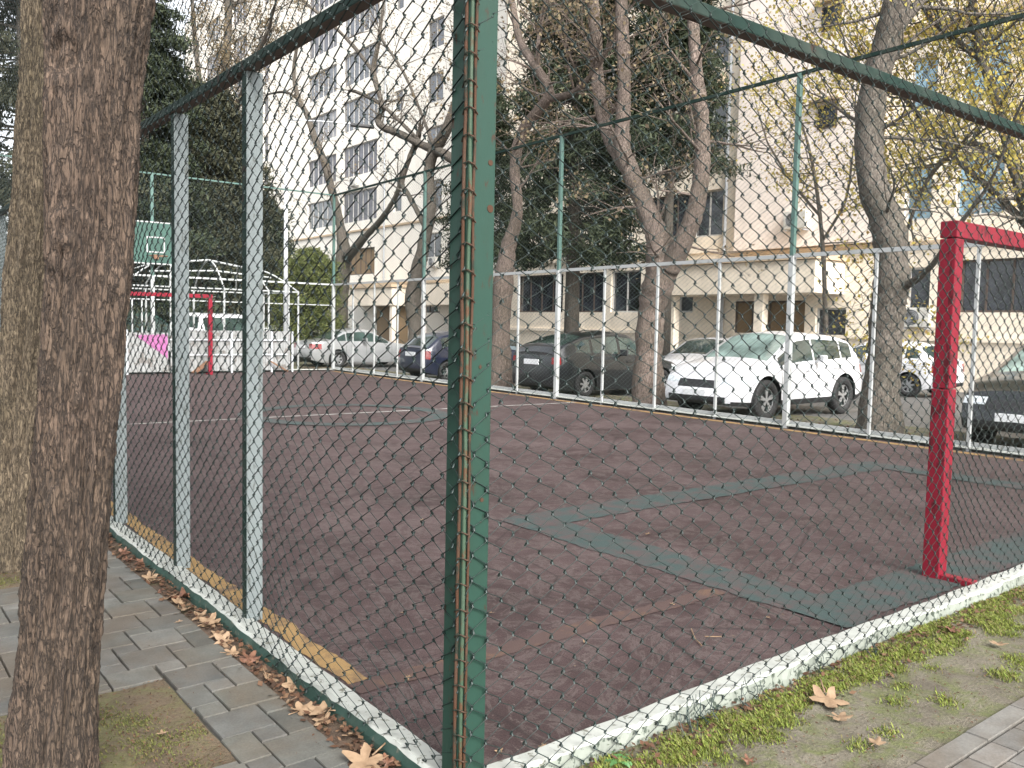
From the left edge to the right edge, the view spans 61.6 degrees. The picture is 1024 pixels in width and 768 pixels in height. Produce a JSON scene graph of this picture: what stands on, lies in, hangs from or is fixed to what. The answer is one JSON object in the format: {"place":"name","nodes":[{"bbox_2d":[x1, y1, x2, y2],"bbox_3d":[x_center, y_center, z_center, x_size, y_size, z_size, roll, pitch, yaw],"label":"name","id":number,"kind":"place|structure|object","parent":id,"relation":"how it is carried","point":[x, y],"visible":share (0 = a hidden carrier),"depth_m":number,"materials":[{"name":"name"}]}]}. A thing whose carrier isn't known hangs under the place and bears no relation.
{"place":"outdoors","nodes":[
{"label":"outdoors","id":0,"kind":"place"},
{"bbox_2d":[0,572,20,588],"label":"tree pit soil","id":1,"kind":"object","parent":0,"point":[8,581],"visible":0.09,"depth_m":5.01,"materials":[{"name":"soil"}]},
{"bbox_2d":[0,0,44,574],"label":"tree","id":2,"kind":"object","parent":1,"relation":"on","point":[23,272],"visible":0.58,"depth_m":5.14,"materials":[{"name":"brown plant"}]},
{"bbox_2d":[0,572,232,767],"bbox_3d":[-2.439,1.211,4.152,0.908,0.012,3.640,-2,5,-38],"label":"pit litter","id":3,"kind":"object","parent":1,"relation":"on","point":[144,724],"visible":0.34,"depth_m":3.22,"materials":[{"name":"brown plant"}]},
{"bbox_2d":[0,0,214,235],"label":"sky","id":4,"kind":"structure","parent":0,"point":[187,4],"materials":[{"name":"white"}]},
{"bbox_2d":[0,679,235,767],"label":"tree pit soil","id":5,"kind":"object","parent":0,"point":[142,698],"visible":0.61,"depth_m":3.21,"materials":[{"name":"soil"}]},
{"bbox_2d":[2,0,155,767],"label":"tree","id":6,"kind":"object","parent":5,"relation":"on","point":[95,54],"visible":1,"depth_m":2.56,"materials":[{"name":"brown plant"}]},
{"bbox_2d":[0,573,219,767],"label":"pit moss","id":7,"kind":"object","parent":5,"relation":"on","point":[142,741],"visible":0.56,"depth_m":3.17,"materials":[{"name":"plant"}]},
{"bbox_2d":[0,550,349,767],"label":"paver path","id":8,"kind":"structure","parent":0,"point":[248,721],"depth_m":3.72,"materials":[{"name":"concrete"}]},
{"bbox_2d":[342,742,388,767],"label":"fallen leaf","id":9,"kind":"object","parent":8,"relation":"on","point":[362,759],"visible":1,"depth_m":3.00,"materials":[{"name":"plant"}]},
{"bbox_2d":[108,537,395,767],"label":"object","id":10,"kind":"structure","parent":0,"point":[335,725],"depth_m":3.86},
{"bbox_2d":[234,650,260,665],"bbox_3d":[-1.194,1.240,3.884,0.096,0.038,0.086,-2,5,-38],"label":"fallen leaf","id":11,"kind":"object","parent":10,"relation":"on","point":[252,658],"visible":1,"depth_m":3.89,"materials":[{"name":"plant"}]},
{"bbox_2d":[108,533,400,767],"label":"leaf litter","id":12,"kind":"object","parent":10,"relation":"on","point":[332,717],"visible":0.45,"depth_m":3.65,"materials":[{"name":"plant"}]},
{"bbox_2d":[109,516,441,767],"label":"kerb","id":13,"kind":"structure","parent":10,"relation":"on","point":[393,745],"depth_m":3.70,"materials":[{"name":"white paint"}]},
{"bbox_2d":[0,0,468,767],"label":"chain link fence","id":14,"kind":"object","parent":13,"relation":"on","point":[246,74],"visible":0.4,"depth_m":4.13,"materials":[{"name":"metal"}]},
{"bbox_2d":[288,701,312,715],"bbox_3d":[-0.833,1.282,3.386,0.096,0.018,0.122,21,15,30],"label":"fallen leaf","id":15,"kind":"object","parent":10,"relation":"on","point":[300,707],"visible":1,"depth_m":3.40,"materials":[{"name":"plant"}]},
{"bbox_2d":[308,701,335,714],"bbox_3d":[-0.752,1.277,3.374,0.097,0.022,0.106,-1,4,-25],"label":"fallen leaf","id":16,"kind":"object","parent":10,"relation":"on","point":[320,707],"visible":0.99,"depth_m":3.39,"materials":[{"name":"plant"}]},
{"bbox_2d":[111,370,1023,764],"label":"court surface","id":17,"kind":"object","parent":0,"point":[545,670],"visible":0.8,"depth_m":6.44,"materials":[{"name":"rubber"}]},
{"bbox_2d":[130,292,212,374],"bbox_3d":[-9.457,-1.309,22.554,3.104,2.180,0.292,-2,5,-38],"label":"football goal","id":18,"kind":"object","parent":17,"relation":"on","point":[210,320],"visible":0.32,"depth_m":23.33,"materials":[{"name":"red paint"}]},
{"bbox_2d":[126,329,292,374],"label":"board wall","id":19,"kind":"structure","parent":17,"relation":"on","point":[269,350],"depth_m":24.14,"materials":[{"name":"white paint"}]},
{"bbox_2d":[111,501,368,683],"bbox_3d":[-7.102,0.559,11.756,0.152,0.001,20.870,-2,5,-38],"label":"yellow court marking","id":20,"kind":"object","parent":17,"relation":"on","point":[335,667],"visible":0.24,"depth_m":4.26,"materials":[{"name":"paint"}]},
{"bbox_2d":[237,404,446,425],"bbox_3d":[-2.732,0.484,14.104,3.400,0.001,3.400,-2,5,-38],"label":"teal centre circle","id":21,"kind":"object","parent":17,"relation":"on","point":[439,413],"visible":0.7,"depth_m":13.63,"materials":[{"name":"paint"}]},
{"bbox_2d":[347,588,725,693],"bbox_3d":[0.273,1.218,4.236,2.340,0.001,0.154,-2,5,-38],"label":"faded yellow court marking","id":22,"kind":"object","parent":17,"relation":"on","point":[559,633],"visible":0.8,"depth_m":4.16,"materials":[{"name":"paint"}]},
{"bbox_2d":[333,371,1023,460],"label":"yellow court marking","id":23,"kind":"object","parent":17,"relation":"on","point":[722,421],"visible":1,"depth_m":13.84,"materials":[{"name":"paint"}]},
{"bbox_2d":[498,461,1023,627],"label":"teal court marking","id":24,"kind":"object","parent":17,"relation":"on","point":[600,542],"visible":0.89,"depth_m":5.69,"materials":[{"name":"paint"}]},
{"bbox_2d":[922,220,1023,586],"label":"football goal","id":25,"kind":"object","parent":17,"relation":"on","point":[954,250],"visible":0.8,"depth_m":5.21,"materials":[{"name":"red paint"}]},
{"bbox_2d":[168,356,1023,763],"bbox_3d":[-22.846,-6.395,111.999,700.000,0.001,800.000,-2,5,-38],"label":"ground","id":26,"kind":"structure","parent":0,"point":[824,410],"depth_m":18.87,"materials":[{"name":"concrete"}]},
{"bbox_2d":[0,0,206,357],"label":"conifer","id":27,"kind":"object","parent":26,"relation":"on","point":[16,71],"visible":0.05,"depth_m":27.25,"materials":[{"name":"green plant"}]},
{"bbox_2d":[126,311,169,354],"bbox_3d":[-14.139,-1.745,31.735,2.214,1.900,4.957,4,5,37],"label":"parked van","id":28,"kind":"object","parent":26,"relation":"on","point":[157,320],"visible":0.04,"depth_m":31.58,"materials":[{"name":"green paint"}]},
{"bbox_2d":[130,0,239,324],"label":"conifer","id":29,"kind":"object","parent":26,"relation":"on","point":[168,151],"visible":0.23,"depth_m":33.59,"materials":[{"name":"green plant"}]},
{"bbox_2d":[168,312,241,357],"bbox_3d":[-11.318,-1.839,33.966,2.214,1.900,4.958,3,4,23],"label":"parked suv","id":30,"kind":"object","parent":26,"relation":"on","point":[220,325],"visible":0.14,"depth_m":32.49,"materials":[{"name":"white paint"}]},
{"bbox_2d":[133,259,298,368],"bbox_3d":[-10.444,-2.372,28.849,5.670,3.650,3.070,-2,5,-38],"label":"gazebo frame","id":31,"kind":"object","parent":26,"relation":"on","point":[235,289],"visible":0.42,"depth_m":29.11,"materials":[{"name":"white paint"}]},
{"bbox_2d":[130,77,305,325],"bbox_3d":[-14.150,-7.367,38.487,10.763,12.364,11.247,-2,5,-38],"label":"conifer","id":32,"kind":"object","parent":26,"relation":"on","point":[235,167],"visible":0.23,"depth_m":37.08,"materials":[{"name":"green plant"}]},
{"bbox_2d":[128,369,330,373],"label":"end kerb","id":33,"kind":"structure","parent":26,"relation":"on","point":[233,371],"depth_m":24.96,"materials":[{"name":"white paint"}]},
{"bbox_2d":[0,154,332,373],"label":"chain link fence","id":34,"kind":"object","parent":33,"relation":"on","point":[151,267],"visible":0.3,"depth_m":24.30,"materials":[{"name":"metal"}]},
{"bbox_2d":[133,220,171,264],"bbox_3d":[-9.458,-3.783,22.969,1.240,1.140,0.537,-2,5,-38],"label":"basketball backboard","id":35,"kind":"object","parent":34,"relation":"attached to","point":[164,245],"visible":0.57,"depth_m":23.11,"materials":[{"name":"green paint"}]},
{"bbox_2d":[167,0,311,292],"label":"tall tree","id":36,"kind":"object","parent":26,"relation":"on","point":[229,49],"visible":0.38,"depth_m":39.47,"materials":[{"name":"brown plant"}]},
{"bbox_2d":[213,197,296,322],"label":"conifer","id":37,"kind":"object","parent":26,"relation":"on","point":[280,229],"visible":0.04,"depth_m":40.65,"materials":[{"name":"green plant"}]},
{"bbox_2d":[265,245,351,361],"bbox_3d":[-8.252,-3.305,35.629,4.414,4.886,4.548,0,4,-12],"label":"cypress shrub","id":38,"kind":"object","parent":26,"relation":"on","point":[319,272],"visible":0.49,"depth_m":34.90,"materials":[{"name":"green plant"}]},
{"bbox_2d":[185,0,507,334],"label":"apartment building","id":39,"kind":"structure","parent":26,"relation":"on","point":[372,136],"depth_m":58.63,"materials":[{"name":"paint"}]},
{"bbox_2d":[309,200,335,229],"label":"window","id":40,"kind":"structure","parent":39,"relation":"in","point":[320,206],"depth_m":63.92,"materials":[{"name":"grey glass"}]},
{"bbox_2d":[309,154,335,187],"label":"window","id":41,"kind":"structure","parent":39,"relation":"in","point":[315,175],"depth_m":63.95,"materials":[{"name":"glass"}]},
{"bbox_2d":[309,110,335,144],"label":"window","id":42,"kind":"structure","parent":39,"relation":"in","point":[332,114],"depth_m":62.85,"materials":[{"name":"glass"}]},
{"bbox_2d":[310,0,334,15],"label":"window","id":43,"kind":"structure","parent":39,"relation":"in","point":[327,2],"depth_m":63.15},
{"bbox_2d":[309,64,336,102],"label":"window","id":44,"kind":"structure","parent":39,"relation":"in","point":[333,70],"depth_m":62.90,"materials":[{"name":"grey glass"}]},
{"bbox_2d":[309,28,336,59],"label":"window","id":45,"kind":"structure","parent":39,"relation":"in","point":[325,44],"depth_m":62.75,"materials":[{"name":"glass"}]},
{"bbox_2d":[344,187,376,223],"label":"window","id":46,"kind":"structure","parent":39,"relation":"in","point":[356,206],"depth_m":59.08,"materials":[{"name":"glass"}]},
{"bbox_2d":[344,139,376,178],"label":"window","id":47,"kind":"structure","parent":39,"relation":"in","point":[364,148],"depth_m":58.85,"materials":[{"name":"glass"}]},
{"bbox_2d":[344,92,377,132],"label":"window","id":48,"kind":"structure","parent":39,"relation":"in","point":[355,117],"depth_m":58.89,"materials":[{"name":"grey glass"}]},
{"bbox_2d":[345,43,377,86],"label":"window","id":49,"kind":"structure","parent":39,"relation":"in","point":[356,68],"depth_m":58.83,"materials":[{"name":"grey glass"}]},
{"bbox_2d":[345,4,377,40],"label":"window","id":50,"kind":"structure","parent":39,"relation":"in","point":[353,27],"depth_m":58.44,"materials":[{"name":"grey glass"}]},
{"bbox_2d":[350,247,374,274],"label":"window","id":51,"kind":"structure","parent":39,"relation":"in","point":[359,263],"depth_m":58.90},
{"bbox_2d":[382,2,387,279],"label":"drainpipe","id":52,"kind":"object","parent":39,"relation":"attached to","point":[386,35],"visible":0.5,"depth_m":55.76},
{"bbox_2d":[427,233,440,261],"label":"window","id":53,"kind":"structure","parent":39,"relation":"in","point":[436,242],"depth_m":51.92,"materials":[{"name":"grey glass"}]},
{"bbox_2d":[428,70,443,102],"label":"window","id":54,"kind":"structure","parent":39,"relation":"in","point":[434,77],"depth_m":51.46,"materials":[{"name":"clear glass"}]},
{"bbox_2d":[429,16,443,49],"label":"window","id":55,"kind":"structure","parent":39,"relation":"in","point":[438,41],"depth_m":51.23,"materials":[{"name":"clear glass"}]},
{"bbox_2d":[294,328,403,366],"bbox_3d":[-5.734,-1.387,32.404,4.765,1.436,2.130,-2,5,-38],"label":"parked car","id":56,"kind":"object","parent":26,"relation":"on","point":[343,356],"visible":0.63,"depth_m":31.34,"materials":[{"name":"silver metal"}]},
{"bbox_2d":[250,1,450,328],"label":"plane tree","id":57,"kind":"object","parent":26,"relation":"on","point":[323,160],"visible":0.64,"depth_m":39.73,"materials":[{"name":"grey plant"}]},
{"bbox_2d":[348,284,407,343],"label":"entrance canopy","id":58,"kind":"object","parent":26,"relation":"on","point":[381,300],"visible":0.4,"depth_m":54.07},
{"bbox_2d":[278,0,518,340],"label":"plane tree","id":59,"kind":"object","parent":26,"relation":"on","point":[413,139],"visible":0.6,"depth_m":33.60,"materials":[{"name":"grey plant"}]},
{"bbox_2d":[420,284,448,332],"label":"entrance canopy","id":60,"kind":"object","parent":26,"relation":"on","point":[441,291],"visible":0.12,"depth_m":48.62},
{"bbox_2d":[398,331,515,379],"bbox_3d":[-1.264,-0.870,25.953,4.266,1.459,2.093,-2,5,-38],"label":"parked car","id":61,"kind":"object","parent":26,"relation":"on","point":[436,369],"visible":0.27,"depth_m":24.44,"materials":[{"name":"blue paint"}]},
{"bbox_2d":[442,0,497,767],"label":"corner post","id":62,"kind":"object","parent":26,"relation":"on","point":[476,112],"visible":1,"depth_m":2.67,"materials":[{"name":"metal"}]},
{"bbox_2d":[427,73,536,270],"bbox_3d":[-0.820,-6.934,35.741,5.112,12.412,5.258,-2,5,-38],"label":"conifer","id":63,"kind":"object","parent":26,"relation":"on","point":[501,125],"visible":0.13,"depth_m":35.33,"materials":[{"name":"green plant"}]},
{"bbox_2d":[422,0,686,387],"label":"plane tree","id":64,"kind":"object","parent":26,"relation":"on","point":[534,62],"visible":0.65,"depth_m":21.17,"materials":[{"name":"brown plant"}]},
{"bbox_2d":[493,0,687,332],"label":"conifer","id":65,"kind":"object","parent":26,"relation":"on","point":[533,217],"visible":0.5,"depth_m":26.93,"materials":[{"name":"green plant"}]},
{"bbox_2d":[512,330,675,396],"bbox_3d":[2.226,-0.554,21.457,4.627,1.576,2.120,-2,5,-39],"label":"parked car","id":66,"kind":"object","parent":26,"relation":"on","point":[569,370],"visible":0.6,"depth_m":20.17,"materials":[{"name":"black paint"}]},
{"bbox_2d":[441,0,839,405],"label":"plane tree","id":67,"kind":"object","parent":26,"relation":"on","point":[625,73],"visible":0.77,"depth_m":17.40,"materials":[{"name":"brown plant"}]},
{"bbox_2d":[333,368,1023,457],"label":"side kerb","id":68,"kind":"structure","parent":26,"relation":"on","point":[873,436],"depth_m":14.13,"materials":[{"name":"white paint"}]},
{"bbox_2d":[331,13,1023,452],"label":"chain link fence","id":69,"kind":"object","parent":68,"relation":"on","point":[785,421],"visible":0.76,"depth_m":14.54,"materials":[{"name":"metal"}]},
{"bbox_2d":[605,0,759,355],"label":"conifer","id":70,"kind":"object","parent":26,"relation":"on","point":[679,33],"visible":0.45,"depth_m":25.32,"materials":[{"name":"green plant"}]},
{"bbox_2d":[664,337,727,372],"bbox_3d":[5.481,-0.587,23.962,2.130,1.436,4.765,5,5,43],"label":"parked car","id":71,"kind":"object","parent":26,"relation":"on","point":[689,348],"visible":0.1,"depth_m":23.48,"materials":[{"name":"white paint"}]},
{"bbox_2d":[670,252,847,351],"bbox_3d":[7.979,-2.260,29.638,1.790,4.070,6.600,-2,5,-38],"label":"entrance canopy","id":72,"kind":"object","parent":26,"relation":"on","point":[704,282],"visible":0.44,"depth_m":28.41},
{"bbox_2d":[665,331,861,417],"bbox_3d":[5.110,-0.241,17.183,4.599,1.647,2.223,-2,5,-39],"label":"parked suv","id":73,"kind":"object","parent":26,"relation":"on","point":[758,347],"visible":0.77,"depth_m":16.34,"materials":[{"name":"white paint"}]},
{"bbox_2d":[504,0,1023,391],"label":"apartment building","id":74,"kind":"structure","parent":26,"relation":"on","point":[542,280],"depth_m":28.49,"materials":[{"name":"paint"}]},
{"bbox_2d":[520,274,562,311],"bbox_3d":[1.385,-4.157,39.597,0.050,1.700,3.200,-2,5,-38],"label":"window","id":75,"kind":"structure","parent":74,"relation":"in","point":[541,280],"depth_m":39.80,"materials":[{"name":"black glass"}]},
{"bbox_2d":[579,272,603,311],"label":"window","id":76,"kind":"structure","parent":74,"relation":"in","point":[593,277],"depth_m":37.04,"materials":[{"name":"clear glass"}]},
{"bbox_2d":[612,270,640,311],"bbox_3d":[4.760,-3.799,35.333,0.050,1.700,1.700,-2,5,-38],"label":"window","id":77,"kind":"structure","parent":74,"relation":"in","point":[617,304],"depth_m":35.43,"materials":[{"name":"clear glass"}]},
{"bbox_2d":[653,194,689,236],"bbox_3d":[6.181,-6.508,33.418,0.050,1.600,2.100,-2,5,-38],"label":"window","id":78,"kind":"structure","parent":74,"relation":"in","point":[685,197],"depth_m":33.12,"materials":[{"name":"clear glass"}]},
{"bbox_2d":[680,297,692,311],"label":"window","id":79,"kind":"structure","parent":74,"relation":"in","point":[683,302],"depth_m":32.95,"materials":[{"name":"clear glass"}]},
{"bbox_2d":[696,189,723,236],"bbox_3d":[7.372,-6.332,31.916,0.050,1.700,1.350,-2,5,-38],"label":"window","id":80,"kind":"structure","parent":74,"relation":"in","point":[709,222],"depth_m":31.85,"materials":[{"name":"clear glass"}]},
{"bbox_2d":[719,0,734,336],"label":"drainpipe","id":81,"kind":"object","parent":74,"relation":"attached to","point":[726,193],"visible":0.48,"depth_m":30.99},
{"bbox_2d":[733,0,884,250],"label":"wall pilaster","id":82,"kind":"object","parent":74,"relation":"attached to","point":[749,216],"depth_m":28.81,"materials":[{"name":"paint"}]},
{"bbox_2d":[783,210,810,231],"bbox_3d":[9.419,-5.390,28.414,0.332,0.640,0.840,-2,5,-38],"label":"air conditioner","id":83,"kind":"object","parent":82,"relation":"attached to","point":[805,215],"visible":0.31,"depth_m":28.17,"materials":[{"name":"white plastic"}]},
{"bbox_2d":[817,103,837,129],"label":"window","id":84,"kind":"structure","parent":82,"relation":"in","point":[834,111],"depth_m":27.59,"materials":[{"name":"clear glass"}]},
{"bbox_2d":[821,2,842,31],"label":"window","id":85,"kind":"structure","parent":82,"relation":"in","point":[824,10],"depth_m":27.44,"materials":[{"name":"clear glass"}]},
{"bbox_2d":[817,308,845,340],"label":"window","id":86,"kind":"structure","parent":74,"relation":"in","point":[819,313],"depth_m":28.15,"materials":[{"name":"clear glass"}]},
{"bbox_2d":[904,308,933,329],"bbox_3d":[12.085,-1.953,25.630,0.332,0.640,0.840,-2,5,-38],"label":"air conditioner","id":87,"kind":"object","parent":74,"relation":"attached to","point":[912,311],"visible":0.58,"depth_m":25.44,"materials":[{"name":"white plastic"}]},
{"bbox_2d":[906,167,932,220],"bbox_3d":[12.247,-5.706,25.762,0.050,1.600,0.800,-2,5,-38],"label":"window","id":88,"kind":"structure","parent":74,"relation":"in","point":[923,214],"depth_m":25.77,"materials":[{"name":"glass"}]},
{"bbox_2d":[908,267,930,307],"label":"window","id":89,"kind":"structure","parent":74,"relation":"in","point":[922,292],"depth_m":25.86,"materials":[{"name":"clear glass"}]},
{"bbox_2d":[912,54,938,112],"bbox_3d":[12.312,-8.898,25.546,0.050,1.600,0.800,-2,5,-38],"label":"window","id":90,"kind":"structure","parent":74,"relation":"in","point":[932,72],"depth_m":25.57,"materials":[{"name":"glass"}]},
{"bbox_2d":[956,150,1004,216],"bbox_3d":[13.333,-5.691,24.386,0.050,1.800,1.300,-2,5,-38],"label":"window","id":91,"kind":"structure","parent":74,"relation":"in","point":[982,211],"depth_m":24.52,"materials":[{"name":"glass"}]},
{"bbox_2d":[962,31,1012,102],"bbox_3d":[13.398,-8.883,24.170,0.050,1.800,1.300,-2,5,-38],"label":"window","id":92,"kind":"structure","parent":74,"relation":"in","point":[990,59],"depth_m":24.11,"materials":[{"name":"glass"}]},
{"bbox_2d":[960,258,1023,311],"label":"window","id":93,"kind":"structure","parent":74,"relation":"in","point":[1002,268],"depth_m":24.19,"materials":[{"name":"grey glass"}]},
{"bbox_2d":[717,18,921,335],"bbox_3d":[7.373,-4.498,22.196,4.337,9.728,6.351,-2,5,-38],"label":"young tree","id":94,"kind":"object","parent":26,"relation":"on","point":[820,220],"visible":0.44,"depth_m":21.67,"materials":[{"name":"brown plant"}]},
{"bbox_2d":[739,0,1023,433],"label":"plane tree","id":95,"kind":"object","parent":26,"relation":"on","point":[865,98],"visible":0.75,"depth_m":13.80,"materials":[{"name":"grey plant"}]},
{"bbox_2d":[743,0,1023,385],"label":"autumn tree","id":96,"kind":"object","parent":26,"relation":"on","point":[991,78],"visible":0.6,"depth_m":17.10,"materials":[{"name":"yellow plant"}]},
{"bbox_2d":[854,341,963,396],"bbox_3d":[10.183,-0.506,24.018,2.093,1.459,4.266,-2,5,-38],"label":"parked car","id":97,"kind":"object","parent":26,"relation":"on","point":[910,383],"visible":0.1,"depth_m":22.45,"materials":[{"name":"white paint"}]},
{"bbox_2d":[961,345,1023,442],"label":"parked suv","id":98,"kind":"object","parent":26,"relation":"on","point":[988,385],"visible":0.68,"depth_m":12.27,"materials":[{"name":"black metal"}]},
{"bbox_2d":[290,362,1023,447],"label":"soil strip","id":99,"kind":"object","parent":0,"point":[845,423],"visible":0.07,"depth_m":16.28,"materials":[{"name":"soil"}]},
{"bbox_2d":[283,118,373,330],"bbox_3d":[-6.395,-4.819,29.941,3.068,8.550,0.222,1,4,-9],"label":"street lamp","id":100,"kind":"object","parent":99,"relation":"on","point":[285,306],"visible":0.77,"depth_m":29.64,"materials":[{"name":"white metal"}]},
{"bbox_2d":[576,584,1023,767],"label":"soil strip","id":101,"kind":"object","parent":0,"point":[920,717],"visible":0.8,"depth_m":3.48,"materials":[{"name":"soil"}]},
{"bbox_2d":[604,743,635,767],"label":"weed","id":102,"kind":"object","parent":101,"relation":"on","point":[627,764],"visible":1,"depth_m":3.03,"materials":[{"name":"green plant"}]},
{"bbox_2d":[486,563,1023,767],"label":"kerb","id":103,"kind":"structure","parent":101,"relation":"on","point":[1005,582],"depth_m":3.62,"materials":[{"name":"white paint"}]},
{"bbox_2d":[462,0,1023,767],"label":"chain link fence","id":104,"kind":"object","parent":103,"relation":"on","point":[700,12],"visible":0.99,"depth_m":3.62,"materials":[{"name":"metal"}]},
{"bbox_2d":[809,679,849,707],"bbox_3d":[1.317,1.294,3.571,0.153,0.052,0.169,5,5,43],"label":"fallen leaf","id":105,"kind":"object","parent":101,"relation":"on","point":[829,700],"visible":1,"depth_m":3.58,"materials":[{"name":"plant"}]},
{"bbox_2d":[654,596,1023,767],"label":"soil crumbs","id":106,"kind":"object","parent":101,"relation":"on","point":[887,710],"visible":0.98,"depth_m":3.49,"materials":[{"name":"brown soil"}]},
{"bbox_2d":[582,585,1023,767],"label":"grass","id":107,"kind":"structure","parent":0,"point":[685,729],"depth_m":3.67,"materials":[{"name":"plant"}]},
{"bbox_2d":[907,697,1023,767],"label":"paver path","id":108,"kind":"structure","parent":0,"point":[996,740],"depth_m":3.21,"materials":[{"name":"concrete"}]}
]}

